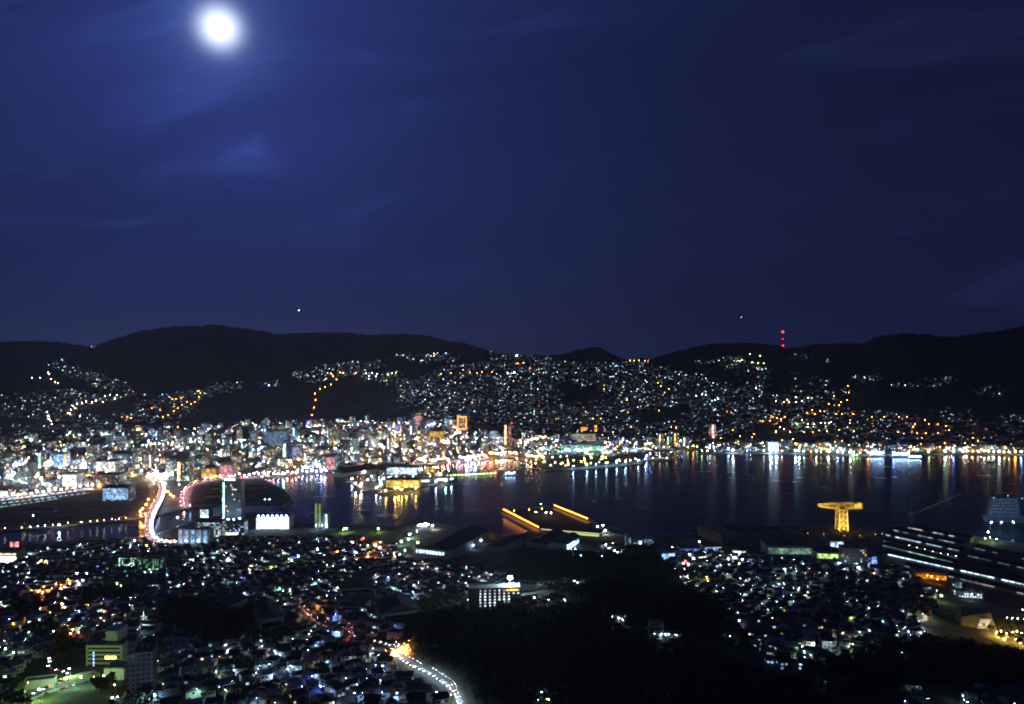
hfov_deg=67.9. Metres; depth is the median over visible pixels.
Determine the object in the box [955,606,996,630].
faceted hall
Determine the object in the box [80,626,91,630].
house
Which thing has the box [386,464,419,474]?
hall building
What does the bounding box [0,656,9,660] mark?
house
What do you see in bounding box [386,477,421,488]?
market building
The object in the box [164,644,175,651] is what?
house
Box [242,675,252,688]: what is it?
house
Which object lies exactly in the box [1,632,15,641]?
house
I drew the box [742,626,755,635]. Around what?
house
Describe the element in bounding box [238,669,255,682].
house
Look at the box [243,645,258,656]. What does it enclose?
house
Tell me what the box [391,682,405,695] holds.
house
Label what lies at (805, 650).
house
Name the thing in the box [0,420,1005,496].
distant blocks
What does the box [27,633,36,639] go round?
house
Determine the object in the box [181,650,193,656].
house
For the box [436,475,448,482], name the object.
pier shed
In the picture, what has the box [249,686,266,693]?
house
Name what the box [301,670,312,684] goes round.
house
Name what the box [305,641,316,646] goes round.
house
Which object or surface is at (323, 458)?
office building
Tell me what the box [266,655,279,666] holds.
house
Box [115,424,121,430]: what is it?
apartment building
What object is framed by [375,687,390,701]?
house
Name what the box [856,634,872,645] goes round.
house
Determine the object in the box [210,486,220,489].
goods shed
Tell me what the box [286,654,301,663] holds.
house
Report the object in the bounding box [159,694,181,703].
house
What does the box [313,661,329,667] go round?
house
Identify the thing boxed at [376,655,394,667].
house
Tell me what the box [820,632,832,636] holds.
house
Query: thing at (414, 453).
apartment building
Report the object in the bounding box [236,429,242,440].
office building
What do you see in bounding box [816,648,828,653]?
house
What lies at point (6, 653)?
house
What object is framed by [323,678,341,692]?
house
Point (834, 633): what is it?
house
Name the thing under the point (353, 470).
pier shed
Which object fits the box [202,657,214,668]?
house
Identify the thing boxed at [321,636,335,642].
house
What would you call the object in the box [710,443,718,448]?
office building
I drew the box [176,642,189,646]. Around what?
house
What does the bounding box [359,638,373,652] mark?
house
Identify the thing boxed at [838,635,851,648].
house
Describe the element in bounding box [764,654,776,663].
house
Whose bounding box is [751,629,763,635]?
house
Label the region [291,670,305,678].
house
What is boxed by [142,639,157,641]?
house
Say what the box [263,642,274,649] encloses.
house
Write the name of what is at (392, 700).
house
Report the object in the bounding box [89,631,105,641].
house
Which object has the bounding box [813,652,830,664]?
house
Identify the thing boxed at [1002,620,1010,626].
tree
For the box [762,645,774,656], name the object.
house
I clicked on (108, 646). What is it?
hospital building
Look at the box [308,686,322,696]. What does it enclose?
house
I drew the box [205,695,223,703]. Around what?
house
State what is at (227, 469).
store building
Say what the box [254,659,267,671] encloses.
house
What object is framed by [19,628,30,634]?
house
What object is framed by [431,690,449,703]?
house
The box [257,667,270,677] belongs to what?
house
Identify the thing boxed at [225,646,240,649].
house
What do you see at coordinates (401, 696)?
house
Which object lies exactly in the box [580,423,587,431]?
church building
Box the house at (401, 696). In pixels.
[396,692,409,702]
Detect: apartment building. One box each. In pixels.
[0,438,5,447]
[0,449,3,457]
[5,456,14,461]
[7,452,15,457]
[31,432,37,441]
[44,469,54,475]
[45,447,54,456]
[67,442,76,446]
[72,458,81,463]
[84,472,88,478]
[97,443,105,455]
[107,453,116,458]
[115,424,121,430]
[116,431,124,435]
[117,453,129,463]
[118,466,126,471]
[128,463,140,467]
[133,450,141,461]
[135,425,143,430]
[154,454,158,462]
[164,421,170,427]
[166,433,173,439]
[166,459,174,475]
[174,429,181,437]
[175,437,182,447]
[176,459,183,480]
[178,527,213,543]
[179,435,187,445]
[184,457,193,480]
[196,444,203,449]
[196,449,205,453]
[198,428,203,434]
[201,422,207,428]
[205,459,213,465]
[223,437,230,447]
[245,419,250,425]
[264,447,273,460]
[269,465,280,471]
[278,423,282,429]
[283,439,290,453]
[295,460,302,468]
[298,456,304,463]
[301,437,307,442]
[306,420,311,426]
[306,455,313,468]
[308,446,315,450]
[314,434,320,444]
[334,429,339,442]
[340,439,348,452]
[343,454,347,460]
[364,428,371,438]
[368,453,377,458]
[369,434,378,446]
[371,455,381,462]
[385,429,391,437]
[389,435,398,446]
[393,456,399,462]
[401,423,405,433]
[411,425,417,434]
[411,451,418,456]
[416,439,422,447]
[420,420,424,428]
[420,428,426,438]
[420,443,426,450]
[445,436,449,443]
[447,425,452,431]
[448,419,454,424]
[481,441,488,448]
[490,430,497,437]
[494,442,498,450]
[497,433,502,438]
[503,424,507,448]
[508,422,511,448]
[522,449,529,453]
[529,440,535,448]
[538,450,546,454]
[553,433,558,440]
[556,448,564,452]
[568,439,576,442]
[587,451,595,455]
[596,451,604,455]
[605,448,613,452]
[636,439,644,447]
[658,433,663,443]
[660,442,666,448]
[666,435,671,445]
[673,432,678,445]
[682,436,688,445]
[837,445,846,450]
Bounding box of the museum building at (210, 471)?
[201,464,219,478]
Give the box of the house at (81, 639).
[75,638,86,642]
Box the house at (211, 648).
[206,644,222,652]
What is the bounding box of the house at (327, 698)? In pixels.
[318,693,334,703]
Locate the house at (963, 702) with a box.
[958,700,976,703]
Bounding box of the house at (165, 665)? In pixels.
[158,659,174,671]
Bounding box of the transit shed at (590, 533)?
[539,525,602,537]
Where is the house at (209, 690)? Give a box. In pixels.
[200,683,215,699]
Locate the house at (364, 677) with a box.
[358,674,372,683]
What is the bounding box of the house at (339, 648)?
[331,645,344,656]
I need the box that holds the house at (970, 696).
[960,691,977,703]
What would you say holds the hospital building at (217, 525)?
on the ground
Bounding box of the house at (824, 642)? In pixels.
[819,637,836,647]
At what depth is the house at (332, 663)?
600.13 m
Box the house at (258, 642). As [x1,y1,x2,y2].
[253,637,264,645]
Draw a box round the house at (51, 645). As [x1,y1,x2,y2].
[38,640,54,651]
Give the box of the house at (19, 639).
[4,637,22,646]
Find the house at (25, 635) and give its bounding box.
[13,633,27,640]
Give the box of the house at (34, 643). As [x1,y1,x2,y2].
[24,641,37,647]
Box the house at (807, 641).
[802,636,814,645]
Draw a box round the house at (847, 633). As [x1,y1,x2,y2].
[839,630,850,638]
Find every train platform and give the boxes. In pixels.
[0,487,75,498]
[0,489,82,501]
[0,492,87,504]
[0,497,60,508]
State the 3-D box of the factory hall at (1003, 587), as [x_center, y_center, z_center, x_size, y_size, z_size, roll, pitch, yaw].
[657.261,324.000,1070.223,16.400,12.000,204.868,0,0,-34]
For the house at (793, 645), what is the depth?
632.96 m
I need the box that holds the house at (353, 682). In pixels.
[344,678,357,686]
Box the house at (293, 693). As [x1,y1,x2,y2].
[287,687,305,703]
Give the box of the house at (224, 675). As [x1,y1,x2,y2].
[216,670,232,679]
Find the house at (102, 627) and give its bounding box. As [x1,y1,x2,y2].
[95,625,107,630]
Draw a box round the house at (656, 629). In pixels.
[646,625,660,638]
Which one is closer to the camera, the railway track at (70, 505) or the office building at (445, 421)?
the railway track at (70, 505)
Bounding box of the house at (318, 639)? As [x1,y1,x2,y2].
[306,636,321,641]
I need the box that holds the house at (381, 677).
[377,674,394,680]
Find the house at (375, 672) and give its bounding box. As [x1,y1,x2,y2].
[371,668,385,676]
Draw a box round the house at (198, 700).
[184,697,202,703]
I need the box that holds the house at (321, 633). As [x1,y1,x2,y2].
[318,630,331,638]
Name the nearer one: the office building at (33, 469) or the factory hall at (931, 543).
the factory hall at (931, 543)
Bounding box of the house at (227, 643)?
[222,638,236,648]
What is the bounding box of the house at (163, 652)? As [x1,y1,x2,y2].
[159,648,172,657]
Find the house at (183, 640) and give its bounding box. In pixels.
[173,637,188,644]
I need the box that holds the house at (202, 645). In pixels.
[194,641,208,652]
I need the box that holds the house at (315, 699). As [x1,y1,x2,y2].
[312,692,326,703]
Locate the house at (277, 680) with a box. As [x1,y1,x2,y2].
[263,677,280,687]
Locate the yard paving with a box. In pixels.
[510,509,603,544]
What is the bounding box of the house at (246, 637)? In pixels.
[237,634,251,645]
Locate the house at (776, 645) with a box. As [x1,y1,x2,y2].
[767,640,785,653]
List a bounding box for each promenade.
[569,462,640,469]
[713,452,769,453]
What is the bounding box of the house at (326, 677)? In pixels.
[319,673,336,686]
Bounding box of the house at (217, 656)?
[212,654,228,664]
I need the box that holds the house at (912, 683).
[904,680,922,689]
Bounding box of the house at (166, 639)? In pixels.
[161,637,175,643]
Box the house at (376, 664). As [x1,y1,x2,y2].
[368,661,381,673]
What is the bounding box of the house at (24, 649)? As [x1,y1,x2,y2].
[17,644,32,655]
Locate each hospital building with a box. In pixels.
[86,624,137,665]
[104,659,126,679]
[195,518,225,536]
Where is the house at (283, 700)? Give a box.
[271,696,288,703]
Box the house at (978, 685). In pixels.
[972,683,984,686]
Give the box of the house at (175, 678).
[161,675,183,688]
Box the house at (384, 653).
[374,651,390,661]
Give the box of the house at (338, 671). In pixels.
[331,666,345,678]
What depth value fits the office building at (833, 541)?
1245.79 m
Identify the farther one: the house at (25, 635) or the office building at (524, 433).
the office building at (524, 433)
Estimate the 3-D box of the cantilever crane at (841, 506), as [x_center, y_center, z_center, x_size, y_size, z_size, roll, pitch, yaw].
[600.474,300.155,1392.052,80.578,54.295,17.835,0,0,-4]
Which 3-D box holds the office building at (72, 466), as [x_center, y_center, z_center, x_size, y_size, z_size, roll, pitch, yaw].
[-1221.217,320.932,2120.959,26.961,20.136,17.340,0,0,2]
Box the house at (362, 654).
[352,650,366,661]
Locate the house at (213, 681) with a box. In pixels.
[201,678,219,692]
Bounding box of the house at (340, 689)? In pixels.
[329,680,350,696]
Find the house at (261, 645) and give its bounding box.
[258,642,264,649]
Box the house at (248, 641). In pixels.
[239,639,252,645]
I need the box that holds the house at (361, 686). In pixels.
[350,681,370,697]
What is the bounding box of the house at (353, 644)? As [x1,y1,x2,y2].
[348,642,360,648]
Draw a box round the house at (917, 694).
[910,687,923,703]
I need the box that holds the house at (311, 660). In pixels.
[306,655,319,667]
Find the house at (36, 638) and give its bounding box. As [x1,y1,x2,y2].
[29,635,41,640]
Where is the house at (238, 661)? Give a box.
[231,658,245,670]
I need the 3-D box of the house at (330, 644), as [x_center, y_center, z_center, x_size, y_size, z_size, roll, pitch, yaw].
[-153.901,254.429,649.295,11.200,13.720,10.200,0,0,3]
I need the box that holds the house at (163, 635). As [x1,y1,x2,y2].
[157,631,172,641]
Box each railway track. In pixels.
[0,501,127,510]
[0,506,121,515]
[0,512,107,520]
[3,505,117,513]
[3,510,112,518]
[8,508,118,516]
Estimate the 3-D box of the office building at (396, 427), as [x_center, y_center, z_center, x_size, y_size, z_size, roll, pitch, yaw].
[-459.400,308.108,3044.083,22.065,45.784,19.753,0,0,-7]
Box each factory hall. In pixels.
[413,525,489,558]
[486,534,521,552]
[527,528,566,549]
[553,532,580,549]
[676,543,699,551]
[689,552,706,557]
[700,541,721,551]
[732,546,746,554]
[761,535,814,556]
[811,545,837,560]
[883,541,970,565]
[883,549,1023,587]
[884,537,966,559]
[886,531,965,553]
[894,527,966,546]
[904,561,1023,595]
[907,524,973,542]
[911,567,947,580]
[967,551,1023,571]
[975,544,1023,562]
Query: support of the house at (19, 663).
on the ground
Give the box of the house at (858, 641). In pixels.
[853,637,865,648]
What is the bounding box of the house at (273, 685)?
[258,682,278,689]
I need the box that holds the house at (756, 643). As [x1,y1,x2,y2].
[750,639,760,651]
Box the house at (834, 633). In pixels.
[822,629,837,638]
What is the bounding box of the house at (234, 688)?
[219,683,240,699]
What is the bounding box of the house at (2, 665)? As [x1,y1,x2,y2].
[0,660,8,673]
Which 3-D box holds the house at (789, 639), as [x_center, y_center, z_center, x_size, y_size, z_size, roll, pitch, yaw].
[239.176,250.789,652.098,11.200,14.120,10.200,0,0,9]
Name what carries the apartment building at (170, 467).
on the ground
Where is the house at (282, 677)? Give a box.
[277,673,289,683]
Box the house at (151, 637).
[144,636,157,640]
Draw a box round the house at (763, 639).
[752,633,768,645]
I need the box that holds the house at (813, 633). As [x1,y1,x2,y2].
[806,628,821,640]
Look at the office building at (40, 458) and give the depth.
2142.42 m
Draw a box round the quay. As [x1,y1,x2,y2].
[261,447,1023,543]
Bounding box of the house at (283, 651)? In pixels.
[275,646,292,658]
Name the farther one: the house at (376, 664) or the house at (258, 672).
the house at (376, 664)
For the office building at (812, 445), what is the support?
on the ground
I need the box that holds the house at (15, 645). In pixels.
[5,641,18,651]
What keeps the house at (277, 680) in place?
on the ground
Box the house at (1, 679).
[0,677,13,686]
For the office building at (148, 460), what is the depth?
2151.64 m
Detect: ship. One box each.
[648,456,671,460]
[868,452,884,456]
[890,453,910,456]
[982,494,1023,522]
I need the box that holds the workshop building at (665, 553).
[656,548,674,559]
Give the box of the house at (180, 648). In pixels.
[175,644,190,655]
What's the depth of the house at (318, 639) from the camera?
680.47 m
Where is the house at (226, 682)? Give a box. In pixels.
[219,676,235,687]
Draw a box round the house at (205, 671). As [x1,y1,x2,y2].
[201,670,215,674]
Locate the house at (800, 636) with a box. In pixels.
[791,633,802,644]
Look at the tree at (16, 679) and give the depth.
529.25 m
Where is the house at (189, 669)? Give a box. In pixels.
[179,665,196,676]
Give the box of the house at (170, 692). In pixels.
[159,688,180,697]
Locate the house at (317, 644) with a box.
[312,642,324,647]
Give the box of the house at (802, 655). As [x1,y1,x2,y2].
[796,652,809,663]
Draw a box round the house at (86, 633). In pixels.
[77,629,91,638]
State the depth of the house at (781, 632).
681.26 m
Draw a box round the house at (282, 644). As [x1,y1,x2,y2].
[274,643,290,649]
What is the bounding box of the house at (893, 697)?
[886,690,908,703]
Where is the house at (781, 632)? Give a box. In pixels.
[776,628,786,637]
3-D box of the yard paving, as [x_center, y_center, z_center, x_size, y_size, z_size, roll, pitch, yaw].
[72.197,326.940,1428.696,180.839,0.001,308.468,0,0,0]
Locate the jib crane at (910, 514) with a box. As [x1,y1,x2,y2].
[907,493,960,528]
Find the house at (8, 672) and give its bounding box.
[1,667,16,677]
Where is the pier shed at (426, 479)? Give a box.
[422,477,430,482]
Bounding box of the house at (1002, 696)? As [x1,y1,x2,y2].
[991,691,1008,701]
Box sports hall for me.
[256,512,294,529]
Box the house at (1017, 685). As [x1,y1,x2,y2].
[1001,682,1020,690]
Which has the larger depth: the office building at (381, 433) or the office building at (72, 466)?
the office building at (381, 433)
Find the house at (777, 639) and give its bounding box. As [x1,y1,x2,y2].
[769,635,784,642]
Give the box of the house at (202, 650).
[197,648,208,652]
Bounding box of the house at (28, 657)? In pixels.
[13,654,31,662]
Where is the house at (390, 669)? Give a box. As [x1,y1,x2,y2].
[384,665,396,674]
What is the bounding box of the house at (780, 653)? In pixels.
[777,651,791,656]
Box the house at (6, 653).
[0,650,12,659]
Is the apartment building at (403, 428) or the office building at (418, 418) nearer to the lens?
the apartment building at (403, 428)
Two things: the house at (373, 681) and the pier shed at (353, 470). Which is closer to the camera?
the house at (373, 681)
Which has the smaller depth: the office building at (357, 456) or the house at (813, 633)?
the house at (813, 633)
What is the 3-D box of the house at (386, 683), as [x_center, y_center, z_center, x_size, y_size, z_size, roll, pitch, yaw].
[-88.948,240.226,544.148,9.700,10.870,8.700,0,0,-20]
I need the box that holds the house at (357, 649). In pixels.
[349,647,365,651]
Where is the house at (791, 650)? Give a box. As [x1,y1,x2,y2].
[780,646,796,658]
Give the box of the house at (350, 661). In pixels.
[343,657,361,668]
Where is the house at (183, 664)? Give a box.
[179,662,194,668]
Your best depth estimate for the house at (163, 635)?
679.58 m
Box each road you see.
[0,516,145,530]
[27,667,74,698]
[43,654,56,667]
[143,469,179,544]
[178,469,325,507]
[297,605,467,703]
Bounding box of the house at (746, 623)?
[741,621,755,627]
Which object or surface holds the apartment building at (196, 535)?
on the ground
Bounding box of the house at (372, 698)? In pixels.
[363,694,382,703]
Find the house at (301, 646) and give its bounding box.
[298,644,311,649]
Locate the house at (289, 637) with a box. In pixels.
[287,635,299,642]
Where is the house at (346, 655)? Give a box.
[340,651,355,662]
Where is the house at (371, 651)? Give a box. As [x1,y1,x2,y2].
[369,647,384,656]
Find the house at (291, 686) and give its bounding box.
[286,682,301,695]
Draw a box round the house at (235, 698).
[225,693,247,703]
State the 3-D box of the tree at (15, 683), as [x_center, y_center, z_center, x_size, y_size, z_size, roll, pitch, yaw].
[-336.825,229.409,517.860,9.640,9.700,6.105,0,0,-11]
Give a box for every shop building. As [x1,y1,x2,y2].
[62,471,83,486]
[766,441,778,451]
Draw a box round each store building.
[0,547,26,562]
[92,458,123,473]
[93,472,125,488]
[220,461,235,478]
[326,455,336,469]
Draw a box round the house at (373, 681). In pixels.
[360,676,379,688]
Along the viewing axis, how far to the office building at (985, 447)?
2496.57 m
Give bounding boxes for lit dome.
[424,467,436,473]
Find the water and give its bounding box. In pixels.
[0,449,1023,545]
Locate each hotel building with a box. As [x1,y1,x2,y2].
[427,428,444,442]
[570,433,595,442]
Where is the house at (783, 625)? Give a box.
[778,623,789,635]
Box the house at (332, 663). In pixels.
[326,660,339,669]
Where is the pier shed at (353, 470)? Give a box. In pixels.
[333,464,377,477]
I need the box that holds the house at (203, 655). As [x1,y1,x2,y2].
[194,651,210,659]
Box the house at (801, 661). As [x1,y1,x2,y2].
[797,657,813,669]
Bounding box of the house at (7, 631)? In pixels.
[0,629,15,639]
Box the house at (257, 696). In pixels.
[249,690,265,703]
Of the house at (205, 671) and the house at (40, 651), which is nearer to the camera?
the house at (205, 671)
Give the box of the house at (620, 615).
[614,611,626,624]
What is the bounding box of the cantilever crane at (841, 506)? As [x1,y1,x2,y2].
[817,502,861,531]
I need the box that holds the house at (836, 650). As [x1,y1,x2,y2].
[831,646,847,654]
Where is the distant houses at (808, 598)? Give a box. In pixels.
[0,344,1023,645]
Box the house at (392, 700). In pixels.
[383,696,398,703]
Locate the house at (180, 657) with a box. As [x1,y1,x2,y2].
[176,653,187,664]
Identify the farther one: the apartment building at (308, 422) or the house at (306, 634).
the apartment building at (308, 422)
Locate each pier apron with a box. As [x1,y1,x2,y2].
[500,511,539,532]
[552,507,591,523]
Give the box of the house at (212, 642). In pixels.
[207,638,219,646]
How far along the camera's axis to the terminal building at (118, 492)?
1667.84 m
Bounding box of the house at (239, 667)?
[234,663,247,675]
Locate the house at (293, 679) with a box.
[287,676,299,683]
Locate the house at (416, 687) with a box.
[410,682,427,692]
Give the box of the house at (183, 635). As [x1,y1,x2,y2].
[174,632,190,641]
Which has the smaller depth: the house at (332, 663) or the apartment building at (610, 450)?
the house at (332, 663)
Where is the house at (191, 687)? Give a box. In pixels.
[184,681,200,699]
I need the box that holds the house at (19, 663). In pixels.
[5,658,24,672]
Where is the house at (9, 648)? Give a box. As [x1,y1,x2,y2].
[0,646,15,656]
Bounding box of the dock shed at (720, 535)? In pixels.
[698,524,739,545]
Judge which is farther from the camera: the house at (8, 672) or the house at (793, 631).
the house at (793, 631)
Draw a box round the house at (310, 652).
[304,649,316,662]
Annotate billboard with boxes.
[9,540,21,546]
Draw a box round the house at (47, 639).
[37,637,54,645]
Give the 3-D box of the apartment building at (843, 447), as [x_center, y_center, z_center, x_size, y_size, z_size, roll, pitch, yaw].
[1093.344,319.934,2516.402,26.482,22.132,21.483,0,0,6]
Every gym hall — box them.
[206,591,247,613]
[254,600,283,633]
[335,591,371,611]
[339,575,372,594]
[375,593,420,618]
[518,580,542,590]
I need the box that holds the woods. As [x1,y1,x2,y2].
[0,541,1023,703]
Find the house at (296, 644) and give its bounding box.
[290,639,306,649]
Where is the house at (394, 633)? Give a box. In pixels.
[387,628,403,639]
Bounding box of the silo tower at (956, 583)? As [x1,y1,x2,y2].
[951,578,961,592]
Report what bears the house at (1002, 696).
on the ground
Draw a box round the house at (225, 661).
[217,658,233,669]
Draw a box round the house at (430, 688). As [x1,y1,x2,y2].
[425,683,437,700]
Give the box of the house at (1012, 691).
[1004,688,1020,697]
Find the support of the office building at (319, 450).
on the ground
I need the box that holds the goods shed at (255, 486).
[245,485,265,488]
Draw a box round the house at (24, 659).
[9,657,26,667]
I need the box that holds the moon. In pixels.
[208,16,230,38]
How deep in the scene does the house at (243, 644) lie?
646.61 m
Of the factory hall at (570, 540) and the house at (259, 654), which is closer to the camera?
the house at (259, 654)
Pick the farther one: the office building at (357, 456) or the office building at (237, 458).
the office building at (357, 456)
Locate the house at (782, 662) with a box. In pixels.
[774,656,792,668]
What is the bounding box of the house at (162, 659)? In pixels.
[158,657,170,663]
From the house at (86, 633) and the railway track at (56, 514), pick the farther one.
the railway track at (56, 514)
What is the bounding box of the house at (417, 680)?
[406,677,423,689]
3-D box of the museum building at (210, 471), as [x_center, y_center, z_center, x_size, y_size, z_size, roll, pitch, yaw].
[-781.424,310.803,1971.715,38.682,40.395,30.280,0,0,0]
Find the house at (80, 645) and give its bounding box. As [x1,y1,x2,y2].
[74,641,87,651]
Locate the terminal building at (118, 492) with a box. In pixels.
[102,484,134,500]
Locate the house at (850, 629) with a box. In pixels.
[841,626,854,637]
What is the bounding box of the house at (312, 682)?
[306,678,317,689]
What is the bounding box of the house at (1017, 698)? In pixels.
[1009,695,1023,702]
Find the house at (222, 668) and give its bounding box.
[218,665,229,672]
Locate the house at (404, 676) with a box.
[395,670,413,681]
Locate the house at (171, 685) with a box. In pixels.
[163,681,179,689]
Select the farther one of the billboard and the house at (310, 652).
the billboard
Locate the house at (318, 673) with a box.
[312,668,329,679]
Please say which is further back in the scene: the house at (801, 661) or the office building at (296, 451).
the office building at (296, 451)
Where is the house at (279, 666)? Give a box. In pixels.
[272,658,286,672]
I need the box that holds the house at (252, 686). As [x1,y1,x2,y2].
[248,683,262,693]
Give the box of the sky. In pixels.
[0,0,1023,359]
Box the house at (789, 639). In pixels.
[783,636,798,644]
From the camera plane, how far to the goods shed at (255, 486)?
1815.04 m
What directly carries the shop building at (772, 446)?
on the ground
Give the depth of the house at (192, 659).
588.97 m
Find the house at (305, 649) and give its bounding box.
[299,647,312,657]
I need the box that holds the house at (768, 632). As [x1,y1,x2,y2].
[763,629,772,636]
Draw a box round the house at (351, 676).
[341,674,354,681]
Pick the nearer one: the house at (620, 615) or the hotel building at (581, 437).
the house at (620, 615)
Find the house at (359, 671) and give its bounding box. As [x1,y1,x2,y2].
[350,666,368,677]
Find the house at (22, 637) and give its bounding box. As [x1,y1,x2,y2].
[6,636,24,643]
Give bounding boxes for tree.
[6,677,20,682]
[10,681,25,687]
[51,651,60,661]
[74,651,85,660]
[89,675,101,684]
[93,678,105,689]
[99,679,111,689]
[105,671,116,681]
[106,674,113,683]
[987,624,994,630]
[996,631,1004,637]
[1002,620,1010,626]
[1006,631,1014,637]
[1013,635,1021,642]
[1014,620,1023,625]
[1016,632,1023,638]
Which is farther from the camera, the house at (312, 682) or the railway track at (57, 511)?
the railway track at (57, 511)
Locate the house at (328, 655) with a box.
[320,651,337,661]
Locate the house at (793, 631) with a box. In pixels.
[788,628,801,635]
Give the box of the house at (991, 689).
[988,688,1000,695]
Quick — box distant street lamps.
[4,353,1023,703]
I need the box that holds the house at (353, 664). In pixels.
[348,662,363,673]
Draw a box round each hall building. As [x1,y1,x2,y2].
[225,519,247,534]
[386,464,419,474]
[559,443,603,451]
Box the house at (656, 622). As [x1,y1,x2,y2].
[648,618,663,631]
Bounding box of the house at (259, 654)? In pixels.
[251,650,267,660]
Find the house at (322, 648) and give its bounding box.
[313,645,330,657]
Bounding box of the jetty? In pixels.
[450,472,495,475]
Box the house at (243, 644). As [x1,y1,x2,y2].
[240,642,254,653]
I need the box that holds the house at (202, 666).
[197,661,211,674]
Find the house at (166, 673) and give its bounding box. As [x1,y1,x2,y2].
[158,667,175,683]
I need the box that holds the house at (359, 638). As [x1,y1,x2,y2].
[354,636,369,641]
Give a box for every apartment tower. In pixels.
[127,634,157,693]
[221,477,244,519]
[314,501,323,527]
[322,511,330,527]
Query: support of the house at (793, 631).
on the ground
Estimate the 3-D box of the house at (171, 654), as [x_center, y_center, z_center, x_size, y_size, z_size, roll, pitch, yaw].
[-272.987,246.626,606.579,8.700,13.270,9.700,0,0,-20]
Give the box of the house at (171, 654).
[164,650,175,662]
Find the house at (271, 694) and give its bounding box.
[265,688,282,702]
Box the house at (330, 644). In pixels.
[324,642,338,650]
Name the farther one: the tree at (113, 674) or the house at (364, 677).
the house at (364, 677)
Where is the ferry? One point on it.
(509, 474)
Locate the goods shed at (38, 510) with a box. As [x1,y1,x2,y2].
[22,508,56,512]
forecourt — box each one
[3,670,100,699]
[390,644,413,657]
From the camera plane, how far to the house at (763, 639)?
650.41 m
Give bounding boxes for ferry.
[504,472,516,475]
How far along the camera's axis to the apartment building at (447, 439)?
2714.79 m
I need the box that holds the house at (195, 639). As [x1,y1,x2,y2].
[188,635,201,648]
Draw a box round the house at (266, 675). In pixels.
[260,669,272,682]
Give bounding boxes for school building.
[119,552,141,565]
[142,555,163,571]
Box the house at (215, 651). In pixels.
[211,649,226,657]
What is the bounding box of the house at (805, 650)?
[801,647,816,659]
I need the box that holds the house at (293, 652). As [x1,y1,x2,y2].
[288,650,303,660]
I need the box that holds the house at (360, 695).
[356,689,373,702]
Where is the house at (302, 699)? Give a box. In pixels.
[295,694,309,703]
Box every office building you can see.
[4,461,13,478]
[11,445,21,449]
[18,464,27,480]
[19,455,28,460]
[24,674,56,689]
[26,462,37,477]
[37,451,43,467]
[44,460,49,465]
[46,440,54,447]
[53,452,69,467]
[61,446,69,451]
[68,463,79,469]
[77,442,86,446]
[86,444,96,455]
[86,457,95,462]
[90,452,100,459]
[105,435,113,445]
[109,429,115,434]
[116,435,126,448]
[128,465,134,474]
[143,452,153,467]
[147,444,156,453]
[148,427,153,436]
[156,430,163,440]
[160,457,168,463]
[192,506,212,520]
[205,433,210,444]
[220,447,229,456]
[231,455,241,461]
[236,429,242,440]
[242,443,249,447]
[250,431,257,441]
[263,424,268,432]
[264,430,288,445]
[265,463,273,469]
[278,456,286,465]
[283,444,286,456]
[286,421,291,427]
[290,426,296,436]
[292,445,301,460]
[294,442,302,451]
[296,430,303,438]
[303,442,309,448]
[315,448,322,455]
[320,454,328,465]
[325,427,330,436]
[328,431,334,444]
[334,451,342,465]
[350,417,355,425]
[350,437,358,450]
[352,438,358,452]
[354,454,364,459]
[377,430,384,439]
[386,437,390,448]
[394,423,399,432]
[401,440,406,451]
[404,432,409,441]
[409,419,414,427]
[414,414,423,424]
[422,432,429,446]
[430,437,439,446]
[433,449,441,457]
[444,417,447,425]
[452,435,459,444]
[457,415,466,430]
[464,439,470,444]
[488,438,497,441]
[521,431,528,438]
[621,442,627,449]
[625,533,631,544]
[631,535,643,544]
[642,535,653,543]
[644,445,652,449]
[709,423,715,437]
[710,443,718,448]
[807,443,817,447]
[818,445,828,449]
[822,441,833,445]
[824,447,830,451]
[824,536,843,547]
[838,544,867,568]
[867,447,876,451]
[868,552,878,564]
[945,448,954,451]
[951,445,962,451]
[954,588,982,598]
[981,444,989,450]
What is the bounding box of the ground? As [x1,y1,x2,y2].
[0,324,1023,703]
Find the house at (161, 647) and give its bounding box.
[158,642,172,650]
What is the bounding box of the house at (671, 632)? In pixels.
[665,628,680,638]
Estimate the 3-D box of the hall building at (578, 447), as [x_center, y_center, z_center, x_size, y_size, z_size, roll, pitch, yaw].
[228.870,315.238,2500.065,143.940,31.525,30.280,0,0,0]
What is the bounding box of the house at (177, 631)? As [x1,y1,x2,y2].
[172,629,182,637]
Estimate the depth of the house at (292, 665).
586.25 m
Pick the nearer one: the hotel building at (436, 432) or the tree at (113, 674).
the tree at (113, 674)
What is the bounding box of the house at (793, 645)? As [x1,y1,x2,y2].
[781,642,798,652]
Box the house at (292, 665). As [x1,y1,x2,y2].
[287,660,304,671]
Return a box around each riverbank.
[0,512,261,546]
[3,502,284,530]
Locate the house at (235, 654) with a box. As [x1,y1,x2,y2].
[227,649,240,658]
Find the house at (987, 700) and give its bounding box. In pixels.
[978,696,998,703]
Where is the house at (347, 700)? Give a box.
[336,696,355,703]
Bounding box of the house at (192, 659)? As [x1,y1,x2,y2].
[182,657,199,667]
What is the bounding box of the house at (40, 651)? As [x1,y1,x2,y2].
[30,643,50,658]
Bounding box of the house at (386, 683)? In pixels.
[380,679,394,688]
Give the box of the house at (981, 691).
[970,687,989,696]
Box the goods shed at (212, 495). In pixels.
[205,494,220,497]
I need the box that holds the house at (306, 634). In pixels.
[301,631,315,638]
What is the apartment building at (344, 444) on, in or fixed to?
on the ground
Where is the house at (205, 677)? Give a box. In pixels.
[195,672,216,682]
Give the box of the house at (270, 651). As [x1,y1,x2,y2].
[266,649,275,655]
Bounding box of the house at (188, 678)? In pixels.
[180,673,194,683]
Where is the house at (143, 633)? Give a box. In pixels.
[139,630,154,637]
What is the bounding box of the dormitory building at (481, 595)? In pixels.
[468,582,520,610]
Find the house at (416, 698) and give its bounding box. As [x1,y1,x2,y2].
[406,692,425,703]

